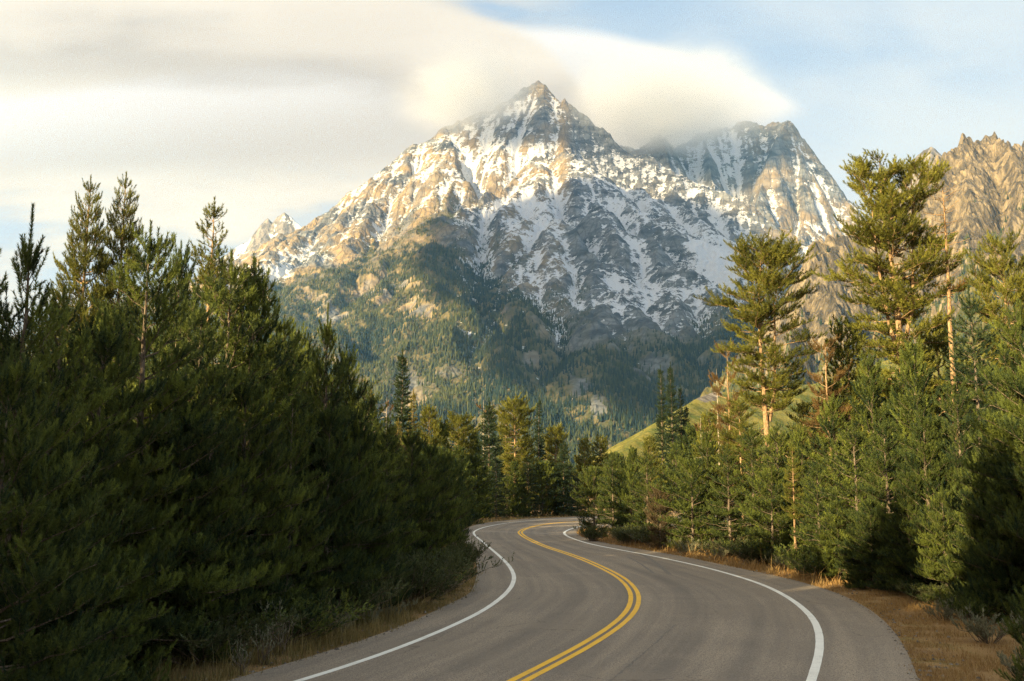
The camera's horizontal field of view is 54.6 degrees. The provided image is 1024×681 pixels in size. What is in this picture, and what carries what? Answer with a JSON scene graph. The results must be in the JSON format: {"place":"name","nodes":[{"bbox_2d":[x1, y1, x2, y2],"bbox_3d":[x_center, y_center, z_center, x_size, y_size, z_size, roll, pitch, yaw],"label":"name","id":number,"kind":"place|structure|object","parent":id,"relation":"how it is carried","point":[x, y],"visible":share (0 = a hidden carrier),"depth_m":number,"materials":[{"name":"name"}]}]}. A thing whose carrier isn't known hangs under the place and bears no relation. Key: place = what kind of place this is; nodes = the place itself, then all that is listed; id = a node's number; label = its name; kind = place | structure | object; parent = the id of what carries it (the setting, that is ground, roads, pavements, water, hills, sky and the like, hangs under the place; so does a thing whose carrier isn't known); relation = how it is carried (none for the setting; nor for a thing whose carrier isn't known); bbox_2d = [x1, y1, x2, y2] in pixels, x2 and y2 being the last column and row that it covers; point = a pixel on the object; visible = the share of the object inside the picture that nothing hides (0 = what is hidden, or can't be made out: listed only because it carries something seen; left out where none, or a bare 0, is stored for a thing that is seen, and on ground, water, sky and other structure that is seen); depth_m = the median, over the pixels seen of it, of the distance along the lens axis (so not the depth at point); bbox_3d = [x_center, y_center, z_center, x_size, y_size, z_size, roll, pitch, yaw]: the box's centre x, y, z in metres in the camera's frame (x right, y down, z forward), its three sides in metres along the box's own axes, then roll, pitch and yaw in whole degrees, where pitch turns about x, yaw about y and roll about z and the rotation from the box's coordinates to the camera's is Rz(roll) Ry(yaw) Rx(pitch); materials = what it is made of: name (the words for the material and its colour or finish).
{"place":"outdoors","nodes":[
{"label":"outdoors","id":0,"kind":"place"},
{"bbox_2d":[197,212,301,276],"bbox_3d":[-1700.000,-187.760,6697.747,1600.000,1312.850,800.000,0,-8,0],"label":"distant mountain","id":1,"kind":"structure","parent":0,"point":[284,223],"depth_m":6582.27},
{"bbox_2d":[0,80,865,463],"bbox_3d":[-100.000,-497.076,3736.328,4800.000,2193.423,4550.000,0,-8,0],"label":"mountain","id":2,"kind":"structure","parent":0,"point":[558,190],"depth_m":4227.98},
{"bbox_2d":[89,169,775,467],"bbox_3d":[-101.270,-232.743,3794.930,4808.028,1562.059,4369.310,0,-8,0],"label":"forest","id":3,"kind":"object","parent":2,"relation":"on","point":[553,410],"visible":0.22,"depth_m":2395.64,"materials":[{"name":"green plant"}]},
{"bbox_2d":[0,0,1023,335],"label":"sky","id":4,"kind":"structure","parent":0,"point":[269,109],"materials":[{"name":"white"}]},
{"bbox_2d":[228,516,918,680],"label":"road","id":5,"kind":"structure","parent":0,"point":[553,603],"depth_m":20.94,"materials":[{"name":"grey asphalt"}]},
{"bbox_2d":[295,518,565,680],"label":"road marking edge","id":6,"kind":"object","parent":5,"relation":"on","point":[508,590],"visible":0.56,"depth_m":21.20,"materials":[{"name":"white paint"}]},
{"bbox_2d":[507,521,632,680],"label":"road marking","id":7,"kind":"object","parent":5,"relation":"on","point":[620,616],"visible":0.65,"depth_m":21.20,"materials":[{"name":"yellow paint"}]},
{"bbox_2d":[521,521,640,680],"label":"road marking","id":8,"kind":"object","parent":5,"relation":"on","point":[619,626],"visible":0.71,"depth_m":21.20,"materials":[{"name":"yellow paint"}]},
{"bbox_2d":[563,526,823,680],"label":"road marking edge","id":9,"kind":"object","parent":5,"relation":"on","point":[816,661],"visible":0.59,"depth_m":21.13,"materials":[{"name":"white paint"}]},
{"bbox_2d":[139,496,1023,680],"bbox_3d":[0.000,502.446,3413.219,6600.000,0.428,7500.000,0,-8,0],"label":"ground","id":10,"kind":"structure","parent":0,"point":[984,651],"depth_m":20.06,"materials":[{"name":"brown soil"}]},
{"bbox_2d":[0,344,128,680],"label":"young pine","id":11,"kind":"object","parent":10,"relation":"on","point":[44,601],"visible":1,"depth_m":10.81,"materials":[{"name":"green plant"}]},
{"bbox_2d":[0,401,138,680],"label":"young pine","id":12,"kind":"object","parent":10,"relation":"on","point":[98,644],"visible":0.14,"depth_m":12.84,"materials":[{"name":"green plant"}]},
{"bbox_2d":[25,174,114,370],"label":"tall pine","id":13,"kind":"object","parent":10,"relation":"on","point":[77,270],"visible":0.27,"depth_m":34.45,"materials":[{"name":"green plant"}]},
{"bbox_2d":[0,203,145,680],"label":"young pine","id":14,"kind":"object","parent":10,"relation":"on","point":[29,262],"visible":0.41,"depth_m":12.65,"materials":[{"name":"green plant"}]},
{"bbox_2d":[0,282,173,680],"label":"young pine","id":15,"kind":"object","parent":10,"relation":"on","point":[136,618],"visible":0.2,"depth_m":14.79,"materials":[{"name":"green plant"}]},
{"bbox_2d":[63,417,161,680],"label":"young pine","id":16,"kind":"object","parent":10,"relation":"on","point":[140,640],"visible":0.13,"depth_m":14.96,"materials":[{"name":"green plant"}]},
{"bbox_2d":[84,172,152,388],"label":"tall pine","id":17,"kind":"object","parent":10,"relation":"on","point":[123,236],"visible":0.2,"depth_m":35.62,"materials":[{"name":"green plant"}]},
{"bbox_2d":[25,307,218,680],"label":"young pine","id":18,"kind":"object","parent":10,"relation":"on","point":[107,344],"visible":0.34,"depth_m":15.88,"materials":[{"name":"green plant"}]},
{"bbox_2d":[60,219,270,672],"bbox_3d":[-6.450,1.868,17.407,4.635,8.247,4.093,4,-9,-24],"label":"young pine","id":19,"kind":"object","parent":10,"relation":"on","point":[194,577],"visible":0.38,"depth_m":17.36,"materials":[{"name":"green plant"}]},
{"bbox_2d":[123,239,209,551],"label":"young pine","id":20,"kind":"object","parent":10,"relation":"on","point":[185,261],"visible":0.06,"depth_m":22.32,"materials":[{"name":"green plant"}]},
{"bbox_2d":[113,364,259,664],"bbox_3d":[-5.967,3.068,17.468,2.962,5.386,3.320,-4,-9,28],"label":"young pine","id":21,"kind":"object","parent":10,"relation":"on","point":[189,507],"visible":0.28,"depth_m":17.21,"materials":[{"name":"green plant"}]},
{"bbox_2d":[118,289,292,647],"bbox_3d":[-6.222,2.603,19.422,3.607,7.268,4.085,5,-10,-31],"label":"young pine","id":22,"kind":"object","parent":10,"relation":"on","point":[207,339],"visible":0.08,"depth_m":19.38,"materials":[{"name":"green plant"}]},
{"bbox_2d":[168,196,242,366],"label":"thin pine","id":23,"kind":"object","parent":10,"relation":"on","point":[210,260],"visible":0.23,"depth_m":33.44,"materials":[{"name":"green plant"}]},
{"bbox_2d":[111,603,308,665],"bbox_3d":[-5.238,5.036,16.774,2.759,1.058,3.729,-3,-9,19],"label":"roadside bush","id":24,"kind":"object","parent":10,"relation":"on","point":[225,632],"visible":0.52,"depth_m":17.10,"materials":[{"name":"green plant"}]},
{"bbox_2d":[147,359,275,662],"bbox_3d":[-5.692,3.162,18.467,2.695,5.717,3.052,3,-9,-20],"label":"young pine","id":25,"kind":"object","parent":10,"relation":"on","point":[228,494],"visible":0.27,"depth_m":18.34,"materials":[{"name":"green plant"}]},
{"bbox_2d":[163,245,326,600],"bbox_3d":[-6.174,2.121,21.002,4.004,8.392,4.014,-1,-8,8],"label":"young pine","id":26,"kind":"object","parent":10,"relation":"on","point":[220,292],"visible":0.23,"depth_m":21.07,"materials":[{"name":"green plant"}]},
{"bbox_2d":[187,364,325,651],"bbox_3d":[-5.287,3.273,19.677,3.475,5.638,3.100,0,-8,1],"label":"young pine","id":27,"kind":"object","parent":10,"relation":"on","point":[276,529],"visible":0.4,"depth_m":19.50,"materials":[{"name":"green plant"}]},
{"bbox_2d":[205,251,326,611],"bbox_3d":[-5.725,2.153,21.314,3.726,8.386,3.832,2,-9,-13],"label":"young pine","id":28,"kind":"object","parent":10,"relation":"on","point":[259,280],"visible":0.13,"depth_m":21.62,"materials":[{"name":"green plant"}]},
{"bbox_2d":[213,586,375,644],"bbox_3d":[-4.494,5.304,18.809,3.768,1.122,2.788,5,-10,-32],"label":"roadside bush","id":29,"kind":"object","parent":10,"relation":"on","point":[319,620],"visible":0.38,"depth_m":18.97,"materials":[{"name":"green plant"}]},
{"bbox_2d":[112,565,483,680],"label":"verge grass","id":30,"kind":"structure","parent":10,"relation":"on","point":[327,639],"depth_m":18.60,"materials":[{"name":"plant"}]},
{"bbox_2d":[239,313,359,589],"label":"young pine","id":31,"kind":"object","parent":10,"relation":"on","point":[281,327],"visible":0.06,"depth_m":23.02,"materials":[{"name":"green plant"}]},
{"bbox_2d":[248,384,353,631],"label":"young pine","id":32,"kind":"object","parent":10,"relation":"on","point":[303,443],"visible":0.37,"depth_m":20.86,"materials":[{"name":"green plant"}]},
{"bbox_2d":[261,566,410,615],"bbox_3d":[-4.246,5.594,21.470,3.982,1.336,2.946,5,-10,-32],"label":"roadside bush","id":33,"kind":"object","parent":10,"relation":"on","point":[366,598],"visible":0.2,"depth_m":21.51,"materials":[{"name":"green plant"}]},
{"bbox_2d":[294,399,402,624],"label":"young pine","id":34,"kind":"object","parent":10,"relation":"on","point":[352,512],"visible":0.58,"depth_m":22.15,"materials":[{"name":"green plant"}]},
{"bbox_2d":[317,343,393,592],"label":"young pine","id":35,"kind":"object","parent":10,"relation":"on","point":[350,400],"visible":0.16,"depth_m":25.39,"materials":[{"name":"green plant"}]},
{"bbox_2d":[296,302,416,598],"bbox_3d":[-4.663,2.911,24.248,3.646,7.722,4.168,4,-9,-28],"label":"young pine","id":36,"kind":"object","parent":10,"relation":"on","point":[327,333],"visible":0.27,"depth_m":23.96,"materials":[{"name":"green plant"}]},
{"bbox_2d":[329,421,411,603],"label":"young pine","id":37,"kind":"object","parent":10,"relation":"on","point":[380,544],"visible":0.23,"depth_m":24.67,"materials":[{"name":"green plant"}]},
{"bbox_2d":[347,377,418,561],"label":"young pine","id":38,"kind":"object","parent":10,"relation":"on","point":[374,401],"visible":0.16,"depth_m":26.85,"materials":[{"name":"green plant"}]},
{"bbox_2d":[389,348,414,445],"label":"spire fir","id":39,"kind":"object","parent":10,"relation":"on","point":[402,419],"visible":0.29,"depth_m":72.13,"materials":[{"name":"green plant"}]},
{"bbox_2d":[374,423,434,566],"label":"young pine","id":40,"kind":"object","parent":10,"relation":"on","point":[403,515],"visible":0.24,"depth_m":27.67,"materials":[{"name":"green plant"}]},
{"bbox_2d":[378,425,459,576],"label":"young pine","id":41,"kind":"object","parent":10,"relation":"on","point":[427,508],"visible":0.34,"depth_m":30.37,"materials":[{"name":"green plant"}]},
{"bbox_2d":[367,548,477,607],"bbox_3d":[-2.777,5.971,24.723,3.826,1.528,2.832,3,-9,-18],"label":"roadside bush","id":42,"kind":"object","parent":10,"relation":"on","point":[436,580],"visible":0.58,"depth_m":24.84,"materials":[{"name":"green plant"}]},
{"bbox_2d":[414,404,448,455],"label":"pine tree","id":43,"kind":"object","parent":10,"relation":"on","point":[424,419],"visible":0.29,"depth_m":81.56,"materials":[{"name":"green plant"}]},
{"bbox_2d":[403,437,473,562],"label":"young pine","id":44,"kind":"object","parent":10,"relation":"on","point":[451,535],"visible":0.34,"depth_m":33.97,"materials":[{"name":"green plant"}]},
{"bbox_2d":[423,446,470,554],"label":"young pine","id":45,"kind":"object","parent":10,"relation":"on","point":[448,457],"visible":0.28,"depth_m":39.34,"materials":[{"name":"green plant"}]},
{"bbox_2d":[400,545,513,595],"bbox_3d":[-2.111,6.511,28.211,3.667,1.464,2.714,7,-11,-41],"label":"roadside bush","id":46,"kind":"object","parent":10,"relation":"on","point":[438,557],"visible":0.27,"depth_m":27.90,"materials":[{"name":"green plant"}]},
{"bbox_2d":[438,410,482,483],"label":"pine tree","id":47,"kind":"object","parent":10,"relation":"on","point":[454,434],"visible":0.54,"depth_m":87.23,"materials":[{"name":"green plant"}]},
{"bbox_2d":[462,454,494,519],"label":"pine tree","id":48,"kind":"object","parent":10,"relation":"on","point":[477,466],"visible":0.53,"depth_m":84.84,"materials":[{"name":"green plant"}]},
{"bbox_2d":[475,397,511,515],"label":"fir tree","id":49,"kind":"object","parent":10,"relation":"on","point":[488,415],"visible":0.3,"depth_m":97.29,"materials":[{"name":"green plant"}]},
{"bbox_2d":[493,392,536,501],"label":"pine tree","id":50,"kind":"object","parent":10,"relation":"on","point":[504,416],"visible":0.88,"depth_m":103.23,"materials":[{"name":"green plant"}]},
{"bbox_2d":[529,459,561,515],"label":"pine tree","id":51,"kind":"object","parent":10,"relation":"on","point":[544,475],"visible":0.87,"depth_m":100.43,"materials":[{"name":"green plant"}]},
{"bbox_2d":[548,441,578,515],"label":"fir tree","id":52,"kind":"object","parent":10,"relation":"on","point":[562,510],"visible":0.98,"depth_m":100.63,"materials":[{"name":"green plant"}]},
{"bbox_2d":[567,464,611,533],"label":"young pine","id":53,"kind":"object","parent":10,"relation":"on","point":[593,472],"visible":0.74,"depth_m":59.99,"materials":[{"name":"green plant"}]},
{"bbox_2d":[586,453,634,538],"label":"young pine","id":54,"kind":"object","parent":10,"relation":"on","point":[607,481],"visible":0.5,"depth_m":57.76,"materials":[{"name":"green plant"}]},
{"bbox_2d":[601,461,662,540],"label":"young pine","id":55,"kind":"object","parent":10,"relation":"on","point":[628,476],"visible":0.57,"depth_m":55.08,"materials":[{"name":"green plant"}]},
{"bbox_2d":[622,450,670,542],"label":"young pine","id":56,"kind":"object","parent":10,"relation":"on","point":[646,478],"visible":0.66,"depth_m":53.82,"materials":[{"name":"green plant"}]},
{"bbox_2d":[642,484,675,549],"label":"young pine","id":57,"kind":"object","parent":10,"relation":"on","point":[651,517],"visible":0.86,"depth_m":47.60,"materials":[{"name":"green plant"}]},
{"bbox_2d":[653,365,669,509],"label":"spire fir","id":58,"kind":"object","parent":10,"relation":"on","point":[660,425],"visible":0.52,"depth_m":105.66,"materials":[{"name":"green plant"}]},
{"bbox_2d":[661,362,682,514],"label":"spire fir","id":59,"kind":"object","parent":10,"relation":"on","point":[670,422],"visible":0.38,"depth_m":104.86,"materials":[{"name":"green plant"}]},
{"bbox_2d":[647,443,697,538],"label":"young pine","id":60,"kind":"object","parent":10,"relation":"on","point":[671,459],"visible":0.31,"depth_m":51.34,"materials":[{"name":"green plant"}]},
{"bbox_2d":[651,455,722,551],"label":"young pine","id":61,"kind":"object","parent":10,"relation":"on","point":[689,468],"visible":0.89,"depth_m":46.72,"materials":[{"name":"green plant"}]},
{"bbox_2d":[676,427,733,545],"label":"young pine","id":62,"kind":"object","parent":10,"relation":"on","point":[705,453],"visible":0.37,"depth_m":49.37,"materials":[{"name":"green plant"}]},
{"bbox_2d":[571,519,869,589],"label":"verge grass","id":63,"kind":"structure","parent":10,"relation":"on","point":[760,565],"depth_m":37.92,"materials":[{"name":"plant"}]},
{"bbox_2d":[708,340,746,539],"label":"dying pine","id":64,"kind":"object","parent":10,"relation":"on","point":[717,410],"visible":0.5,"depth_m":52.30,"materials":[{"name":"green plant"}]},
{"bbox_2d":[695,444,761,553],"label":"young pine","id":65,"kind":"object","parent":10,"relation":"on","point":[715,491],"visible":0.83,"depth_m":43.84,"materials":[{"name":"green plant"}]},
{"bbox_2d":[708,399,764,539],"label":"tall pine","id":66,"kind":"object","parent":10,"relation":"on","point":[738,407],"visible":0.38,"depth_m":48.65,"materials":[{"name":"green plant"}]},
{"bbox_2d":[714,424,778,541],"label":"young pine","id":67,"kind":"object","parent":10,"relation":"on","point":[749,443],"visible":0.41,"depth_m":44.01,"materials":[{"name":"green plant"}]},
{"bbox_2d":[693,226,828,538],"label":"tall pine","id":68,"kind":"object","parent":10,"relation":"on","point":[769,277],"visible":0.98,"depth_m":46.00,"materials":[{"name":"green plant"}]},
{"bbox_2d":[735,465,799,565],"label":"young pine","id":69,"kind":"object","parent":10,"relation":"on","point":[764,476],"visible":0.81,"depth_m":38.67,"materials":[{"name":"green plant"}]},
{"bbox_2d":[739,420,808,541],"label":"young pine","id":70,"kind":"object","parent":10,"relation":"on","point":[776,435],"visible":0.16,"depth_m":42.57,"materials":[{"name":"green plant"}]},
{"bbox_2d":[765,425,815,548],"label":"young pine","id":71,"kind":"object","parent":10,"relation":"on","point":[798,442],"visible":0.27,"depth_m":39.51,"materials":[{"name":"green plant"}]},
{"bbox_2d":[780,445,805,550],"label":"thin pine","id":72,"kind":"object","parent":10,"relation":"on","point":[793,474],"visible":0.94,"depth_m":36.05,"materials":[{"name":"green plant"}]},
{"bbox_2d":[787,460,842,570],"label":"young pine","id":73,"kind":"object","parent":10,"relation":"on","point":[813,471],"visible":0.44,"depth_m":35.04,"materials":[{"name":"green plant"}]},
{"bbox_2d":[800,334,852,499],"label":"dying pine","id":74,"kind":"object","parent":10,"relation":"on","point":[841,373],"visible":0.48,"depth_m":41.22,"materials":[{"name":"green plant"}]},
{"bbox_2d":[790,393,864,547],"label":"young pine","id":75,"kind":"object","parent":10,"relation":"on","point":[832,412],"visible":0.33,"depth_m":36.70,"materials":[{"name":"green plant"}]},
{"bbox_2d":[806,496,869,580],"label":"young pine","id":76,"kind":"object","parent":10,"relation":"on","point":[836,503],"visible":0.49,"depth_m":31.99,"materials":[{"name":"green plant"}]},
{"bbox_2d":[806,314,889,493],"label":"pine tree","id":77,"kind":"object","parent":10,"relation":"on","point":[841,354],"visible":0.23,"depth_m":49.98,"materials":[{"name":"green plant"}]},
{"bbox_2d":[803,417,893,573],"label":"young pine","id":78,"kind":"object","parent":10,"relation":"on","point":[853,437],"visible":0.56,"depth_m":32.60,"materials":[{"name":"green plant"}]},
{"bbox_2d":[833,496,909,589],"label":"young pine","id":79,"kind":"object","parent":10,"relation":"on","point":[870,525],"visible":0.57,"depth_m":29.46,"materials":[{"name":"green plant"}]},
{"bbox_2d":[839,349,914,523],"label":"young pine","id":80,"kind":"object","parent":10,"relation":"on","point":[870,388],"visible":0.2,"depth_m":37.40,"materials":[{"name":"green plant"}]},
{"bbox_2d":[829,417,925,589],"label":"young pine","id":81,"kind":"object","parent":10,"relation":"on","point":[874,487],"visible":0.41,"depth_m":30.07,"materials":[{"name":"green plant"}]},
{"bbox_2d":[811,148,974,475],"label":"tall pine","id":82,"kind":"object","parent":10,"relation":"on","point":[887,234],"visible":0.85,"depth_m":40.27,"materials":[{"name":"green plant"}]},
{"bbox_2d":[858,481,949,597],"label":"young pine","id":83,"kind":"object","parent":10,"relation":"on","point":[890,527],"visible":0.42,"depth_m":27.88,"materials":[{"name":"green plant"}]},
{"bbox_2d":[789,575,1023,680],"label":"verge grass","id":84,"kind":"structure","parent":10,"relation":"on","point":[993,663],"depth_m":19.25,"materials":[{"name":"plant"}]},
{"bbox_2d":[866,335,956,554],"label":"young pine","id":85,"kind":"object","parent":10,"relation":"on","point":[918,385],"visible":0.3,"depth_m":34.88,"materials":[{"name":"green plant"}]},
{"bbox_2d":[881,407,974,587],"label":"young pine","id":86,"kind":"object","parent":10,"relation":"on","point":[914,462],"visible":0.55,"depth_m":27.53,"materials":[{"name":"green plant"}]},
{"bbox_2d":[904,487,971,600],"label":"young pine","id":87,"kind":"object","parent":10,"relation":"on","point":[934,570],"visible":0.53,"depth_m":25.56,"materials":[{"name":"green plant"}]},
{"bbox_2d":[898,375,992,588],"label":"young pine","id":88,"kind":"object","parent":10,"relation":"on","point":[962,442],"visible":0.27,"depth_m":27.72,"materials":[{"name":"green plant"}]},
{"bbox_2d":[915,316,975,454],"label":"pine tree","id":89,"kind":"object","parent":10,"relation":"on","point":[937,350],"visible":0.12,"depth_m":43.89,"materials":[{"name":"green plant"}]},
{"bbox_2d":[921,180,969,457],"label":"dead pine","id":90,"kind":"object","parent":10,"relation":"on","point":[949,295],"visible":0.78,"depth_m":39.73,"materials":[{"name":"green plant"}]},
{"bbox_2d":[908,589,1013,621],"bbox_3d":[10.144,6.020,22.486,1.649,0.739,2.228,4,-9,-26],"label":"roadside bush","id":91,"kind":"object","parent":10,"relation":"on","point":[976,609],"visible":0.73,"depth_m":22.25,"materials":[{"name":"green plant"}]},
{"bbox_2d":[924,285,1019,540],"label":"fir tree","id":92,"kind":"object","parent":10,"relation":"on","point":[969,314],"visible":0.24,"depth_m":32.14,"materials":[{"name":"green plant"}]},
{"bbox_2d":[937,459,1015,608],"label":"young pine","id":93,"kind":"object","parent":10,"relation":"on","point":[972,531],"visible":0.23,"depth_m":24.56,"materials":[{"name":"green plant"}]},
{"bbox_2d":[942,297,1023,617],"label":"young pine","id":94,"kind":"object","parent":10,"relation":"on","point":[999,386],"visible":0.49,"depth_m":23.16,"materials":[{"name":"green plant"}]},
{"bbox_2d":[947,332,1023,623],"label":"young pine","id":95,"kind":"object","parent":10,"relation":"on","point":[1014,467],"visible":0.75,"depth_m":22.19,"materials":[{"name":"green plant"}]},
{"bbox_2d":[950,605,1023,643],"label":"sagebrush","id":96,"kind":"object","parent":10,"relation":"on","point":[982,626],"visible":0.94,"depth_m":19.35,"materials":[{"name":"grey plant"}]},
{"bbox_2d":[961,224,1023,458],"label":"tall pine","id":97,"kind":"object","parent":10,"relation":"on","point":[992,268],"visible":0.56,"depth_m":36.45,"materials":[{"name":"green plant"}]},
{"bbox_2d":[964,477,1023,622],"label":"young pine","id":98,"kind":"object","parent":10,"relation":"on","point":[993,534],"visible":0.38,"depth_m":22.41,"materials":[{"name":"green plant"}]},
{"bbox_2d":[996,585,1023,645],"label":"pine sapling","id":99,"kind":"object","parent":10,"relation":"on","point":[1016,630],"visible":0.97,"depth_m":17.85,"materials":[{"name":"green plant"}]},
{"bbox_2d":[578,341,1018,492],"bbox_3d":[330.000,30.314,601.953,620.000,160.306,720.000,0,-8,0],"label":"hill","id":100,"kind":"structure","parent":0,"point":[698,407],"depth_m":474.40,"materials":[{"name":"green plant"}]},
{"bbox_2d":[700,132,1023,396],"bbox_3d":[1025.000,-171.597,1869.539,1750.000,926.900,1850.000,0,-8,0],"label":"mountain ridge","id":101,"kind":"structure","parent":0,"point":[991,167],"depth_m":1881.07,"materials":[{"name":"brown stone"}]},
{"bbox_2d":[721,192,1023,391],"bbox_3d":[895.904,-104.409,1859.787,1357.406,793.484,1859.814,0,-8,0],"label":"ridge forest","id":102,"kind":"object","parent":101,"relation":"on","point":[966,266],"visible":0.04,"depth_m":1582.66,"materials":[{"name":"green plant"}]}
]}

